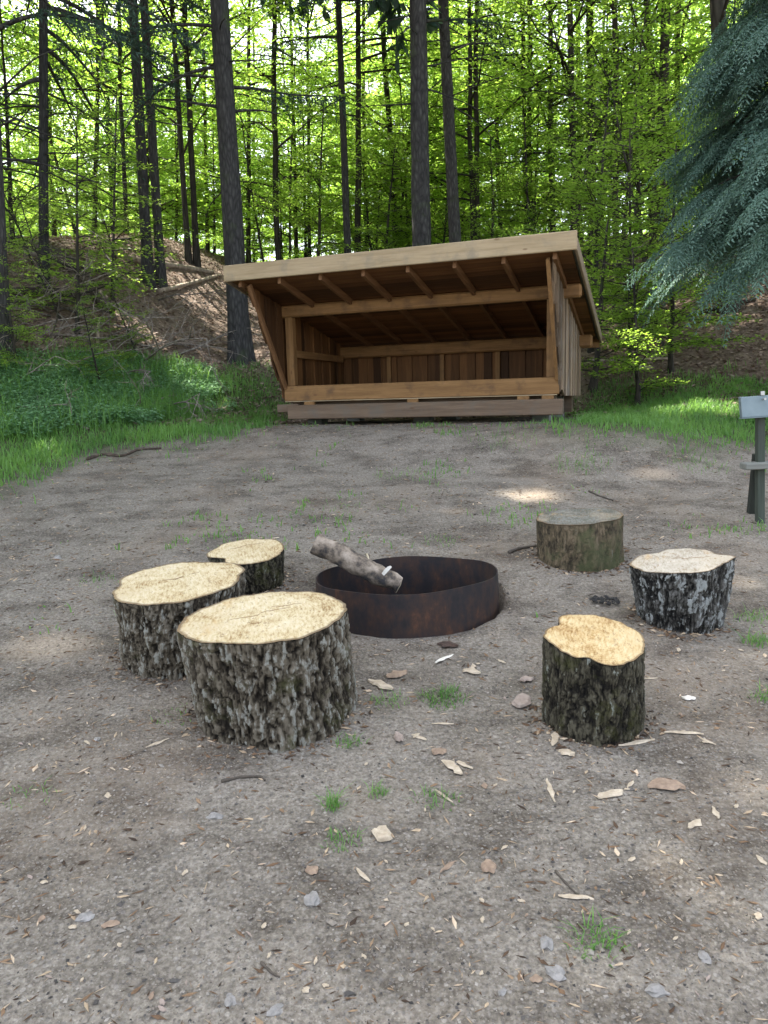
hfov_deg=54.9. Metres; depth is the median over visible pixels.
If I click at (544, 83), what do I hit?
beech tree
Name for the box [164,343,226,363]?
dead branch
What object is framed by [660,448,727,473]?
grass patch
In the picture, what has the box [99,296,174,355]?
dead branch
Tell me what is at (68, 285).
dead branch
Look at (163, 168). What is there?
beech sapling
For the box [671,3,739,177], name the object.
beech sapling
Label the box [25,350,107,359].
dead branch
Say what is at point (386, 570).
split wood
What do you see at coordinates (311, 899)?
stone
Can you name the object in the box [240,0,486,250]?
beech tree
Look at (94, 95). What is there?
beech tree
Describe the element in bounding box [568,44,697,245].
beech sapling
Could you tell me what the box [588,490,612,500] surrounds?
twig
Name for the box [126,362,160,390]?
dead branch
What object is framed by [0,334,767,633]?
grass
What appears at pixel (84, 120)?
beech tree
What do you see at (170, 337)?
dead branch
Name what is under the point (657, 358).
fallen log
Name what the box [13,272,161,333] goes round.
dead branch
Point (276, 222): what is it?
beech tree
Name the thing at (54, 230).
beech tree
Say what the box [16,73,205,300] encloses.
beech sapling
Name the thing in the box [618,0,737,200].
beech tree
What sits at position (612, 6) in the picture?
beech tree
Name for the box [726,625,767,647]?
grass tuft
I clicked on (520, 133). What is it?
beech tree
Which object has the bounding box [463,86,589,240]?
beech sapling
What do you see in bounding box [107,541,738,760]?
bark crumbs
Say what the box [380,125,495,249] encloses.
beech sapling
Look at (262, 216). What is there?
beech tree
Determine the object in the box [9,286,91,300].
fallen log
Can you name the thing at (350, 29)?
beech tree
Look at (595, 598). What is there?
charcoal
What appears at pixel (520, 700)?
stone
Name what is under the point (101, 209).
beech shoot
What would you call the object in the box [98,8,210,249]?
beech tree
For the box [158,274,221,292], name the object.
fallen log
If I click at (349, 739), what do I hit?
grass tuft
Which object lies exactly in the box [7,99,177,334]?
beech sapling
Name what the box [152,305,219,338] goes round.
dead branch
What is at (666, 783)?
wood chip
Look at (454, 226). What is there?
spruce tree
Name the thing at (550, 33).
beech tree
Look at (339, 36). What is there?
spruce tree
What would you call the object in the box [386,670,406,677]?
wood chip
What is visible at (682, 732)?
wood chip
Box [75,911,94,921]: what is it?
stone
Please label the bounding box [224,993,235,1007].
stone
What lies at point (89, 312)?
dead branch
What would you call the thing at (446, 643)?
wood chip
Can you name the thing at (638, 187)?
beech sapling
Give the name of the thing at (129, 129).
beech tree
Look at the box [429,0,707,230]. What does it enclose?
beech tree
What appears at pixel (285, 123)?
beech tree
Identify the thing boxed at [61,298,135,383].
sapling
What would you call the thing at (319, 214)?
beech sapling
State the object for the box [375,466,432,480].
grass patch
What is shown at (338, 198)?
beech sapling
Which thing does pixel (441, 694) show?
grass tuft
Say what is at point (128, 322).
dead branch
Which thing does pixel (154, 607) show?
tree stump
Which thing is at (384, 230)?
beech sapling
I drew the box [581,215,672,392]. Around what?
beech sapling
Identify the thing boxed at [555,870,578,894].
twig
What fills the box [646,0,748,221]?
beech sapling
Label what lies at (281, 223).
beech sapling
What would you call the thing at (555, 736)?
wood chip
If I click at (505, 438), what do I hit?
grass patch
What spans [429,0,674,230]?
beech tree
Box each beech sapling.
[0,0,99,248]
[1,52,120,232]
[4,112,68,235]
[6,54,119,236]
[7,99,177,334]
[7,103,101,235]
[8,98,109,234]
[9,148,73,234]
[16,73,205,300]
[57,160,139,234]
[64,103,189,231]
[78,60,219,234]
[110,31,243,240]
[112,78,221,243]
[128,146,218,251]
[150,83,260,253]
[161,170,222,254]
[190,93,312,261]
[198,140,292,261]
[206,12,354,258]
[219,113,299,258]
[221,123,338,259]
[240,32,383,257]
[242,96,382,252]
[244,154,287,261]
[245,228,288,261]
[250,85,385,255]
[291,65,401,252]
[297,127,352,257]
[298,0,510,245]
[310,88,432,255]
[313,93,445,249]
[313,133,405,255]
[321,122,391,251]
[322,138,431,249]
[334,13,490,247]
[334,139,438,253]
[352,40,468,245]
[362,60,505,250]
[373,82,484,242]
[379,35,507,226]
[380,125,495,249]
[397,114,502,243]
[401,33,533,241]
[430,5,569,240]
[431,116,559,244]
[460,159,497,239]
[461,0,566,229]
[461,64,599,238]
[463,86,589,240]
[481,166,542,234]
[486,110,546,229]
[486,110,567,229]
[487,103,649,290]
[492,0,666,241]
[493,3,692,249]
[493,77,719,353]
[497,16,645,237]
[502,0,691,241]
[544,0,709,255]
[545,0,712,311]
[557,34,750,344]
[567,107,729,363]
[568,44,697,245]
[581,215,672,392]
[581,236,714,405]
[590,142,767,373]
[604,0,754,295]
[606,0,716,226]
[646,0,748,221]
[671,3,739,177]
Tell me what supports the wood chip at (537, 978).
on the ground at (428, 840)
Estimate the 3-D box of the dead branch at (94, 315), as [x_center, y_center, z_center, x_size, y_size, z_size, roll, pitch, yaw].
[-4.218,-3.255,10.997,2.234,1.243,0.445,-4,9,-18]
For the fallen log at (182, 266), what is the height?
0.231 m
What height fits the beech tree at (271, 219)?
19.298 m
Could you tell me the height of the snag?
0.485 m
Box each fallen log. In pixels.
[6,232,115,313]
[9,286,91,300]
[23,250,54,259]
[124,255,213,273]
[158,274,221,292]
[587,357,667,361]
[628,365,652,369]
[681,297,755,316]
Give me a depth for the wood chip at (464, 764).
2.63 m
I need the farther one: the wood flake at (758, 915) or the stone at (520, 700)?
the stone at (520, 700)
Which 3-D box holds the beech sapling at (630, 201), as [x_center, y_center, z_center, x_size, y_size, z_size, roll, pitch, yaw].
[3.776,-3.948,11.645,2.812,4.068,3.080,-6,10,-29]
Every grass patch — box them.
[79,570,114,586]
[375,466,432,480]
[425,534,456,546]
[467,424,539,452]
[550,448,612,475]
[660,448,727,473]
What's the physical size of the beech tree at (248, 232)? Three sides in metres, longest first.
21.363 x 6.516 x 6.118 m
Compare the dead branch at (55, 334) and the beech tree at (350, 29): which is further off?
the beech tree at (350, 29)
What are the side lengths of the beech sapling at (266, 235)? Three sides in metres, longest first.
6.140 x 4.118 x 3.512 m
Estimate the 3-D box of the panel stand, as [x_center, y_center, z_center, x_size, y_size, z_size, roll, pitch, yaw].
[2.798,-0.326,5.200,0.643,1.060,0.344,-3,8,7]
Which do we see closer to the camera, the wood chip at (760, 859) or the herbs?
the wood chip at (760, 859)
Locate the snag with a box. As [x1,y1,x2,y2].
[96,318,100,343]
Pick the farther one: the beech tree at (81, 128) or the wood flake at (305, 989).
the beech tree at (81, 128)
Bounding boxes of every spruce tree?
[0,0,196,285]
[0,0,206,363]
[59,0,217,289]
[73,0,210,287]
[90,0,442,364]
[242,0,409,252]
[296,0,512,246]
[428,0,525,242]
[622,0,767,347]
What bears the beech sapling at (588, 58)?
on the ground at (428, 840)
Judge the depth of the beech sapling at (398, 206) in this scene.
20.04 m
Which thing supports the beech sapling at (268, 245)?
on the ground at (428, 840)
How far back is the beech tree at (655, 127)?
33.86 m
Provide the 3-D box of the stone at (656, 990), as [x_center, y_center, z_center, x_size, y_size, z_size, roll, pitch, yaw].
[0.630,1.108,1.710,0.058,0.029,0.035,-2,8,-5]
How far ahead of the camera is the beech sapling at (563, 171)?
12.23 m
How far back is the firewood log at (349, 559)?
4.24 m
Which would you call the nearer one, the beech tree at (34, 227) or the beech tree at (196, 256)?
the beech tree at (196, 256)
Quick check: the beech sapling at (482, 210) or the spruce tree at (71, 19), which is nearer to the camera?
the spruce tree at (71, 19)
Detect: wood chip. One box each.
[101,920,119,927]
[146,738,168,747]
[305,865,317,874]
[356,867,370,881]
[368,679,393,689]
[371,825,392,841]
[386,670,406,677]
[394,731,403,740]
[411,734,426,739]
[431,747,446,754]
[432,722,453,723]
[435,654,452,662]
[435,789,452,801]
[437,641,458,646]
[440,861,455,872]
[441,760,462,774]
[453,759,472,768]
[462,667,480,673]
[481,859,496,873]
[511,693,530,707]
[520,676,532,681]
[529,974,542,982]
[546,778,555,801]
[551,731,559,745]
[558,749,574,755]
[558,894,593,899]
[597,789,622,798]
[618,738,654,745]
[647,778,685,790]
[664,730,703,734]
[681,695,695,699]
[687,819,701,828]
[712,806,719,818]
[756,855,766,864]
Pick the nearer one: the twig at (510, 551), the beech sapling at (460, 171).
the twig at (510, 551)
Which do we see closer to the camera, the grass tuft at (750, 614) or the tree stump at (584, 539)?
the grass tuft at (750, 614)
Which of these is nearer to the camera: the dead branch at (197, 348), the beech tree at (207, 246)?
the dead branch at (197, 348)
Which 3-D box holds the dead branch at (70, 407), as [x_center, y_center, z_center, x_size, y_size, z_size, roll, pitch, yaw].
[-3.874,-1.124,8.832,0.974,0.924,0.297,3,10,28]
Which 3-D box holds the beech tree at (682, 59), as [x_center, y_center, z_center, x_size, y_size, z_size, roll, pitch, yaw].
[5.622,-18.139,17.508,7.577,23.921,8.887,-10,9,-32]
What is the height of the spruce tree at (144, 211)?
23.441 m
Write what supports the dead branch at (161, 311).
on the ground at (428, 840)
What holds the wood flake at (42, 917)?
on the ground at (428, 840)
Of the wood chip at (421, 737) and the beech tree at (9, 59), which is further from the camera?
the beech tree at (9, 59)
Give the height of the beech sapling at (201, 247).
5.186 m
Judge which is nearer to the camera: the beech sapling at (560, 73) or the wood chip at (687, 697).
the wood chip at (687, 697)
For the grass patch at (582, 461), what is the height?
0.249 m
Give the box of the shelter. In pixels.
[223,230,601,422]
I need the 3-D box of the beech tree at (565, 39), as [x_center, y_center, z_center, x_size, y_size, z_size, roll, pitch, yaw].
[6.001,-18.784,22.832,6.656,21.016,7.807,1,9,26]
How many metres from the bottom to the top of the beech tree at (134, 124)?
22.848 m
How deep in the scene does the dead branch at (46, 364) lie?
9.60 m
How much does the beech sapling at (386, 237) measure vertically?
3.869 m
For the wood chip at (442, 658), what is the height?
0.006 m
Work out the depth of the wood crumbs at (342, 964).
2.52 m
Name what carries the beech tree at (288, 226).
on the ground at (428, 840)
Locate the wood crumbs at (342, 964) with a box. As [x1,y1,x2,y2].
[0,418,767,1023]
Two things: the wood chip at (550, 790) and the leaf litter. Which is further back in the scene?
the leaf litter
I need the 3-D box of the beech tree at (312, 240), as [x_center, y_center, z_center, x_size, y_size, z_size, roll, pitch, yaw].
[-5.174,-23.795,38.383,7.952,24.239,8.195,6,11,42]
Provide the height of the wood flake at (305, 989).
0.003 m
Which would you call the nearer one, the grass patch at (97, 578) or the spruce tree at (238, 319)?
the grass patch at (97, 578)
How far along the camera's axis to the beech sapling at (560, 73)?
20.01 m
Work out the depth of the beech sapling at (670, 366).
11.07 m
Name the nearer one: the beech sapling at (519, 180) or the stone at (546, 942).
the stone at (546, 942)
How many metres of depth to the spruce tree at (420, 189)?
13.90 m
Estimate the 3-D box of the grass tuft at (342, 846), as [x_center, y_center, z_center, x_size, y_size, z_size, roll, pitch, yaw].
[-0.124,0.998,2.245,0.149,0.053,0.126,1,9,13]
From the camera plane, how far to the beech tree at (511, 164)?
33.24 m
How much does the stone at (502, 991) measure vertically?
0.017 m
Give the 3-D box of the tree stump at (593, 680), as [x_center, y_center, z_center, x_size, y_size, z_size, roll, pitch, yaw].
[0.813,0.646,2.870,0.390,0.408,0.396,1,9,16]
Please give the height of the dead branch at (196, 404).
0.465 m
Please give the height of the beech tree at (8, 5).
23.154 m
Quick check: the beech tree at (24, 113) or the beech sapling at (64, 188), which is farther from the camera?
the beech tree at (24, 113)
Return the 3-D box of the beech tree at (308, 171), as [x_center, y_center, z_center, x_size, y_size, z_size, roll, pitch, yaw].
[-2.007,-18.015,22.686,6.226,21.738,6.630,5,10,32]
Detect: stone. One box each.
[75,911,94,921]
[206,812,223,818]
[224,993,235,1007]
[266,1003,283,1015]
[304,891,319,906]
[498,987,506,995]
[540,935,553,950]
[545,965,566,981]
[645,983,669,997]
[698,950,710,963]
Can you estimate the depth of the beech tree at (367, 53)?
29.87 m
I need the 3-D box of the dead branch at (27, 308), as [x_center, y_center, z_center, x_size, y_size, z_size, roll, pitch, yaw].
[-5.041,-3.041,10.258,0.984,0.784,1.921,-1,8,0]
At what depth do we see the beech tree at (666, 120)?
29.78 m
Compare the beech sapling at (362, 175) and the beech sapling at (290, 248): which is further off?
the beech sapling at (362, 175)
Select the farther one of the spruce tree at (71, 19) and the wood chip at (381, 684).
the spruce tree at (71, 19)
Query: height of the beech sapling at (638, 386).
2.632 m
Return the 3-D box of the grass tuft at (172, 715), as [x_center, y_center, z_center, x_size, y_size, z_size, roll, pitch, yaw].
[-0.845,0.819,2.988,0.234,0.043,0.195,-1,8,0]
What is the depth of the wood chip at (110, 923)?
1.95 m
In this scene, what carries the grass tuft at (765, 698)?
on the ground at (428, 840)
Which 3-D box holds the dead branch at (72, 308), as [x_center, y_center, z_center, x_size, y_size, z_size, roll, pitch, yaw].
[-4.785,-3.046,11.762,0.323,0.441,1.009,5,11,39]
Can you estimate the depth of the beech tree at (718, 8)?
13.07 m
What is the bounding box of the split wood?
[382,566,391,574]
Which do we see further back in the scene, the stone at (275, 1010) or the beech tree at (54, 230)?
the beech tree at (54, 230)
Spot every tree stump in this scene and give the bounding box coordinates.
[112,562,245,680]
[177,591,357,752]
[206,539,284,594]
[536,508,623,571]
[542,614,645,746]
[629,548,735,633]
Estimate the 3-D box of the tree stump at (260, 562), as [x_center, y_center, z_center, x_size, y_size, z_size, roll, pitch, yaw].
[-0.818,0.330,4.405,0.459,0.266,0.444,-3,9,-10]
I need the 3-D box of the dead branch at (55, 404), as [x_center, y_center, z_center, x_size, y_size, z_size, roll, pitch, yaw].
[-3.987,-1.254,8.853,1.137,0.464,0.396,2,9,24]
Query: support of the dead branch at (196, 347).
on the ground at (428, 840)
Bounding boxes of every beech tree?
[0,0,34,235]
[0,0,61,231]
[0,0,120,235]
[0,0,209,234]
[0,0,230,233]
[0,0,317,263]
[0,9,62,219]
[0,44,37,235]
[1,0,38,217]
[1,5,80,235]
[9,1,221,232]
[11,27,68,200]
[13,0,263,231]
[27,0,117,236]
[38,0,269,248]
[59,0,329,267]
[62,1,133,231]
[64,6,162,232]
[67,0,245,251]
[81,0,198,232]
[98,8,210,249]
[119,0,388,259]
[123,0,334,226]
[126,7,212,243]
[129,0,305,246]
[144,0,406,257]
[194,1,306,262]
[195,0,378,256]
[196,0,269,256]
[206,0,383,262]
[208,1,367,251]
[237,0,526,247]
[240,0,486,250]
[245,2,322,259]
[251,45,300,260]
[258,95,302,260]
[267,0,394,253]
[268,2,374,258]
[271,0,499,251]
[297,2,439,244]
[304,0,582,236]
[313,0,403,256]
[318,0,618,239]
[334,0,521,244]
[339,0,554,240]
[346,2,492,224]
[369,0,565,241]
[383,0,585,237]
[399,0,694,232]
[400,0,660,231]
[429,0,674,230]
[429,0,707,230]
[454,0,674,240]
[457,0,680,266]
[460,35,542,235]
[475,0,717,265]
[494,1,583,230]
[497,1,601,232]
[506,15,570,232]
[512,0,730,253]
[513,0,658,230]
[536,1,646,240]
[553,0,739,233]
[556,0,749,243]
[587,0,732,208]
[593,6,698,221]
[609,5,715,225]
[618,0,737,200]
[618,0,745,314]
[621,3,707,231]
[646,1,767,174]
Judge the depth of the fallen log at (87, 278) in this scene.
12.89 m
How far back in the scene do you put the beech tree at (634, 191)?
30.29 m
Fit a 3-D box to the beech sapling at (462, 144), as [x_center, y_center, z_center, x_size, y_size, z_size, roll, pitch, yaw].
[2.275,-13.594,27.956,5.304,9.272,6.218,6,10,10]
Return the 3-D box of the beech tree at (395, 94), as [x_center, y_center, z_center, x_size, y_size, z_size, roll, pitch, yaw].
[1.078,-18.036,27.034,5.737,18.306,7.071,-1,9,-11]
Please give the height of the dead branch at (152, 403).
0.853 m
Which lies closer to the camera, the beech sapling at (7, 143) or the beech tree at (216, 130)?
the beech sapling at (7, 143)
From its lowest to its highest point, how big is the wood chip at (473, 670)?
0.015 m
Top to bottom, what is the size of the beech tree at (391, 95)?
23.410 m
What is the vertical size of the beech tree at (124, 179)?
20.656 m
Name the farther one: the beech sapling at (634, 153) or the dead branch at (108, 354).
the beech sapling at (634, 153)
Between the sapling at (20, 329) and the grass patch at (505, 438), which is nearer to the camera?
the grass patch at (505, 438)
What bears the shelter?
on the ground at (428, 840)
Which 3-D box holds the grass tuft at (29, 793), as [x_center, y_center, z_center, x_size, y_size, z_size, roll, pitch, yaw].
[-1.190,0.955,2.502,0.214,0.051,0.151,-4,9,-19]
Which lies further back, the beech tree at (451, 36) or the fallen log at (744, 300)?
the beech tree at (451, 36)
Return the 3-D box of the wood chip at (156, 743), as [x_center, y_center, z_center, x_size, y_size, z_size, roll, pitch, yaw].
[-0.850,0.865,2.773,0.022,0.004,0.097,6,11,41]
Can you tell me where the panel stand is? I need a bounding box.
[738,391,767,523]
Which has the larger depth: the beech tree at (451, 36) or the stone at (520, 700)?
the beech tree at (451, 36)
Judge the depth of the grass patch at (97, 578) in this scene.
4.47 m
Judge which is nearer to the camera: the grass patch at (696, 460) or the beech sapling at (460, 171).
the grass patch at (696, 460)
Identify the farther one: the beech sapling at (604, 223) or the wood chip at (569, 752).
the beech sapling at (604, 223)
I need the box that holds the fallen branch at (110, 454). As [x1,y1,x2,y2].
[86,447,160,459]
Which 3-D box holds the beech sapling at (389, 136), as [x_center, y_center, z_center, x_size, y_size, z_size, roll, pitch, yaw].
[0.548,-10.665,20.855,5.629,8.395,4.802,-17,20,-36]
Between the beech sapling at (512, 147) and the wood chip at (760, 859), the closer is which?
the wood chip at (760, 859)
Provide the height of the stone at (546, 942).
0.036 m
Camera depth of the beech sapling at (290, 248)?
20.68 m
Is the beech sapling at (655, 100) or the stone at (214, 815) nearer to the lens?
the stone at (214, 815)
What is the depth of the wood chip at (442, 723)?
2.89 m
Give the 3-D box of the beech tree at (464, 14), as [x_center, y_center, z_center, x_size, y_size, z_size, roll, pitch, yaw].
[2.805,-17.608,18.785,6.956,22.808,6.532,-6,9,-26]
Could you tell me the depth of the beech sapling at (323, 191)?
34.97 m
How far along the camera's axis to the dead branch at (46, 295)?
11.13 m
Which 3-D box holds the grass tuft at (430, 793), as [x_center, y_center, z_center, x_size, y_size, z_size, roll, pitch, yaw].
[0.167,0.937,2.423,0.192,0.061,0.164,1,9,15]
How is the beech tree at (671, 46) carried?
on the ground at (428, 840)
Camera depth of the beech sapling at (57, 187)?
29.95 m
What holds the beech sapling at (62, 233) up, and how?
on the ground at (428, 840)
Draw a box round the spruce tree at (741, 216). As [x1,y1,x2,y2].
[622,0,767,347]
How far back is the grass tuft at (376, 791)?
2.47 m
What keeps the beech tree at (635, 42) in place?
on the ground at (428, 840)
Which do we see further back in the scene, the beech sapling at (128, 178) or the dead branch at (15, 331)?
the beech sapling at (128, 178)
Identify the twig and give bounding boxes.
[221,775,265,782]
[260,961,279,977]
[507,545,536,553]
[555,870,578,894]
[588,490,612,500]
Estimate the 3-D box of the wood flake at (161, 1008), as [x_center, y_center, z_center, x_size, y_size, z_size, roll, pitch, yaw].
[-0.512,1.145,1.706,0.026,0.004,0.012,4,10,31]
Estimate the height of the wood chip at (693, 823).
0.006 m
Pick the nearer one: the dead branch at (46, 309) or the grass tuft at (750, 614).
the grass tuft at (750, 614)
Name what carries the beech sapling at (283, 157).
on the ground at (428, 840)
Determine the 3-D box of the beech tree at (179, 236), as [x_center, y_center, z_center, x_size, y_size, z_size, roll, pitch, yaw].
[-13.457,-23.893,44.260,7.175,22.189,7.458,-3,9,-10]
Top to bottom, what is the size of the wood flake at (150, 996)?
0.004 m
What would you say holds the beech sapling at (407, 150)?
on the ground at (428, 840)
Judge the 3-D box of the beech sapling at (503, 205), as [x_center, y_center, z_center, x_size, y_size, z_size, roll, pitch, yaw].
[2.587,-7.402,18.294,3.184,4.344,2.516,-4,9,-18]
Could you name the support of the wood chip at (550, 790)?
on the ground at (428, 840)
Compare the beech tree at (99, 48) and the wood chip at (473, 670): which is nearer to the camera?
the wood chip at (473, 670)
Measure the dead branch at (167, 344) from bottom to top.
1.398 m
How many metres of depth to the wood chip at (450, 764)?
2.61 m
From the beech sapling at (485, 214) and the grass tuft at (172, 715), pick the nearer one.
the grass tuft at (172, 715)
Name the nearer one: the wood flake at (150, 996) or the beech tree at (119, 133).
the wood flake at (150, 996)
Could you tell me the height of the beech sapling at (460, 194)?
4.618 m
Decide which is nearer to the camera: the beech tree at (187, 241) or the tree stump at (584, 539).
the tree stump at (584, 539)
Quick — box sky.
[0,0,743,260]
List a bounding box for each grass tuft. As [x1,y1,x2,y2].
[2,777,60,807]
[150,702,190,725]
[316,779,356,811]
[319,825,367,852]
[331,731,369,747]
[367,777,392,799]
[370,688,409,709]
[403,785,463,810]
[414,677,472,710]
[554,906,632,967]
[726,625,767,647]
[732,605,767,625]
[749,678,767,702]
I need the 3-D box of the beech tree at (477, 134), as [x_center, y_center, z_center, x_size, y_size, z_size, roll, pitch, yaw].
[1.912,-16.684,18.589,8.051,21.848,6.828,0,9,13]
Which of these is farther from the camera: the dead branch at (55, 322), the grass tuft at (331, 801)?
the dead branch at (55, 322)
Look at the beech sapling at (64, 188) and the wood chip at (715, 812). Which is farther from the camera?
the beech sapling at (64, 188)
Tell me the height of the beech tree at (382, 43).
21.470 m
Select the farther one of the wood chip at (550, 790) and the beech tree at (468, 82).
the beech tree at (468, 82)
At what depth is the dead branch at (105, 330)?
11.32 m
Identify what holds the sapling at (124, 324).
on the ground at (428, 840)
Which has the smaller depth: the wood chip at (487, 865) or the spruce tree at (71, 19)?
the wood chip at (487, 865)
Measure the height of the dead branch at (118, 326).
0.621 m
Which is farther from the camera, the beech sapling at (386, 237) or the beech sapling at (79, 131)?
the beech sapling at (79, 131)
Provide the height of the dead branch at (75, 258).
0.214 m
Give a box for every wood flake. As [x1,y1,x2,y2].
[38,915,45,921]
[148,991,153,999]
[158,1005,165,1011]
[159,998,165,1005]
[302,986,309,992]
[754,912,762,919]
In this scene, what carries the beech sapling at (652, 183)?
on the ground at (428, 840)
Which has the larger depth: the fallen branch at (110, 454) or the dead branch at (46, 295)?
the dead branch at (46, 295)
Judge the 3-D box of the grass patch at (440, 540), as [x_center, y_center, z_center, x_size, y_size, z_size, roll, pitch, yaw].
[0.406,0.188,5.000,0.311,0.081,0.263,-1,8,0]
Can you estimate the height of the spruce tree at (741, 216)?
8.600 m
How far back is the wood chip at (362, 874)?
2.12 m
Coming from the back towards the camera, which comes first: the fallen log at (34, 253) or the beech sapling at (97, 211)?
the beech sapling at (97, 211)
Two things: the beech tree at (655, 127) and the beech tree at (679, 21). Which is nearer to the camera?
the beech tree at (679, 21)
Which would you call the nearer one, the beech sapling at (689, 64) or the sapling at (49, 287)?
the sapling at (49, 287)
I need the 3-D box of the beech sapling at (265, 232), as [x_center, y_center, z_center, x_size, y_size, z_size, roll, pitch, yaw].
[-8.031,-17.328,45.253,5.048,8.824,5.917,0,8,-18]
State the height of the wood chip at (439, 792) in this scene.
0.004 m
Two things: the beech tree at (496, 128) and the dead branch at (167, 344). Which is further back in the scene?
the beech tree at (496, 128)
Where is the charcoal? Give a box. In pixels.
[589,595,619,605]
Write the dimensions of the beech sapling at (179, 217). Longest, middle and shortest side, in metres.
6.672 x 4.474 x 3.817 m
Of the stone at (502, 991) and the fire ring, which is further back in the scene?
the fire ring
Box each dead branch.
[0,294,50,316]
[0,335,50,373]
[9,322,32,352]
[11,278,65,315]
[11,355,81,381]
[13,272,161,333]
[13,286,49,312]
[15,388,76,418]
[19,250,117,306]
[20,262,178,334]
[21,324,84,368]
[24,248,88,343]
[24,250,116,278]
[25,288,120,318]
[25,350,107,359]
[34,265,94,286]
[37,250,98,306]
[37,386,88,429]
[43,325,156,348]
[49,307,107,316]
[52,311,170,361]
[65,325,138,380]
[71,287,170,354]
[75,315,102,344]
[95,322,175,339]
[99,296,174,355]
[108,277,212,335]
[111,377,212,420]
[120,344,161,363]
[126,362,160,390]
[133,294,194,348]
[140,295,244,400]
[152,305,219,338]
[153,318,213,353]
[158,288,250,323]
[160,324,261,361]
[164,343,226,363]
[170,393,221,425]
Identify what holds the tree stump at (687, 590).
on the ground at (428, 840)
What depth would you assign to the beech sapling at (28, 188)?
36.74 m
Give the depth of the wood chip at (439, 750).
2.70 m
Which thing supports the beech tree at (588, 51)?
on the ground at (428, 840)
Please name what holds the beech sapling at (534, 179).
on the ground at (428, 840)
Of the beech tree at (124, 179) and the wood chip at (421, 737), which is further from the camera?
the beech tree at (124, 179)
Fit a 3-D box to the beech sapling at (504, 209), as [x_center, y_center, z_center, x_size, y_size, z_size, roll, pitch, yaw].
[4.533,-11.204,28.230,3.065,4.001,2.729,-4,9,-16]
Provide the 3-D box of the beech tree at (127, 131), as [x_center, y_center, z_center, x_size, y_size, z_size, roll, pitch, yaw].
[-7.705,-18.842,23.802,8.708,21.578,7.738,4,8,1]
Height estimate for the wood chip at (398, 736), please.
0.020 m
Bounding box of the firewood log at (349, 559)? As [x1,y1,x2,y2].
[310,533,402,592]
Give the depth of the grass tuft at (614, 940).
1.85 m
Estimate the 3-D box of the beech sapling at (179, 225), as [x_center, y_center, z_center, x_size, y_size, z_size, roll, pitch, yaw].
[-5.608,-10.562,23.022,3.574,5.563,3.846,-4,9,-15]
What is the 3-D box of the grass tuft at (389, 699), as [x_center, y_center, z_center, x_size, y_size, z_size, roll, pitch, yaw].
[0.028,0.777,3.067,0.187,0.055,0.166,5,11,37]
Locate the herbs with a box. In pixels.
[0,341,240,436]
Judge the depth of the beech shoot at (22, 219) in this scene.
12.25 m
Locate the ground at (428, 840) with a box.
[0,234,767,1023]
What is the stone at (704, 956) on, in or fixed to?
on the ground at (428, 840)
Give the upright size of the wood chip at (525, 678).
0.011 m
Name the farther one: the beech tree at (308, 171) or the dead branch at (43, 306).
the beech tree at (308, 171)
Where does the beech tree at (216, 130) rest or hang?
on the ground at (428, 840)
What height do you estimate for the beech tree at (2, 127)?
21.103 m
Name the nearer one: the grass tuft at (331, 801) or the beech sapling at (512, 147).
the grass tuft at (331, 801)
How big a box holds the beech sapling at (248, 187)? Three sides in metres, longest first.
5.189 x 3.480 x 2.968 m
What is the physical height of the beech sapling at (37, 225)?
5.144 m
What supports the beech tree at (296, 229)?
on the ground at (428, 840)
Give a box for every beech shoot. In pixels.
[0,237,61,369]
[1,129,66,265]
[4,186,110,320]
[4,193,34,271]
[35,113,171,259]
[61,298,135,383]
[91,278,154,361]
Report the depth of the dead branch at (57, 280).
11.53 m
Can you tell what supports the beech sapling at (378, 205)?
on the ground at (428, 840)
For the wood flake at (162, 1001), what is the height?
0.005 m
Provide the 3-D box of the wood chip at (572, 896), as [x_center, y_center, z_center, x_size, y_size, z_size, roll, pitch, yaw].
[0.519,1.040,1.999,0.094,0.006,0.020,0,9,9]
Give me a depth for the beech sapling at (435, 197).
26.14 m
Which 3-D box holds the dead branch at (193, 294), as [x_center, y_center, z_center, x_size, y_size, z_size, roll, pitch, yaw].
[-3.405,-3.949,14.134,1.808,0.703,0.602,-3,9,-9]
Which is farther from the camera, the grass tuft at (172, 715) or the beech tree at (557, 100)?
the beech tree at (557, 100)
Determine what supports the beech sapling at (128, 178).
on the ground at (428, 840)
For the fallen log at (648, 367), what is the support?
on the ground at (428, 840)
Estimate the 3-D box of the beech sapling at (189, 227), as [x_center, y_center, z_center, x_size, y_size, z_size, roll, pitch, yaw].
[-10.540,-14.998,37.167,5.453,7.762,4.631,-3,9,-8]
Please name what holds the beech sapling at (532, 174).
on the ground at (428, 840)
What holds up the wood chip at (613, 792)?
on the ground at (428, 840)
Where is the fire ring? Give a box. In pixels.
[315,556,498,638]
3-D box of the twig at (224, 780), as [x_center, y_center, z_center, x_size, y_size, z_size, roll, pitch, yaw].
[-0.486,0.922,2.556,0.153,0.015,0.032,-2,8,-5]
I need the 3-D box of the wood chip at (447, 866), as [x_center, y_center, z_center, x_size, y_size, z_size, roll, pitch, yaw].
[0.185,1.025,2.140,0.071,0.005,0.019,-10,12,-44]
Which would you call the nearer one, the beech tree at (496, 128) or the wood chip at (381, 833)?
the wood chip at (381, 833)
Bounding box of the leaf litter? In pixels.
[7,232,767,428]
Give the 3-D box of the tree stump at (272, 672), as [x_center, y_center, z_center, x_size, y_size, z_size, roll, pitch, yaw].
[-0.463,0.623,3.008,0.682,0.470,0.633,1,9,15]
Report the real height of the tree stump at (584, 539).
0.348 m
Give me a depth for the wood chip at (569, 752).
2.66 m
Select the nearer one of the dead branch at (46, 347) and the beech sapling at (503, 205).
the dead branch at (46, 347)
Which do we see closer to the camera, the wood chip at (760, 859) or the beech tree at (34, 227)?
the wood chip at (760, 859)
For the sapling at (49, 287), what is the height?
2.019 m

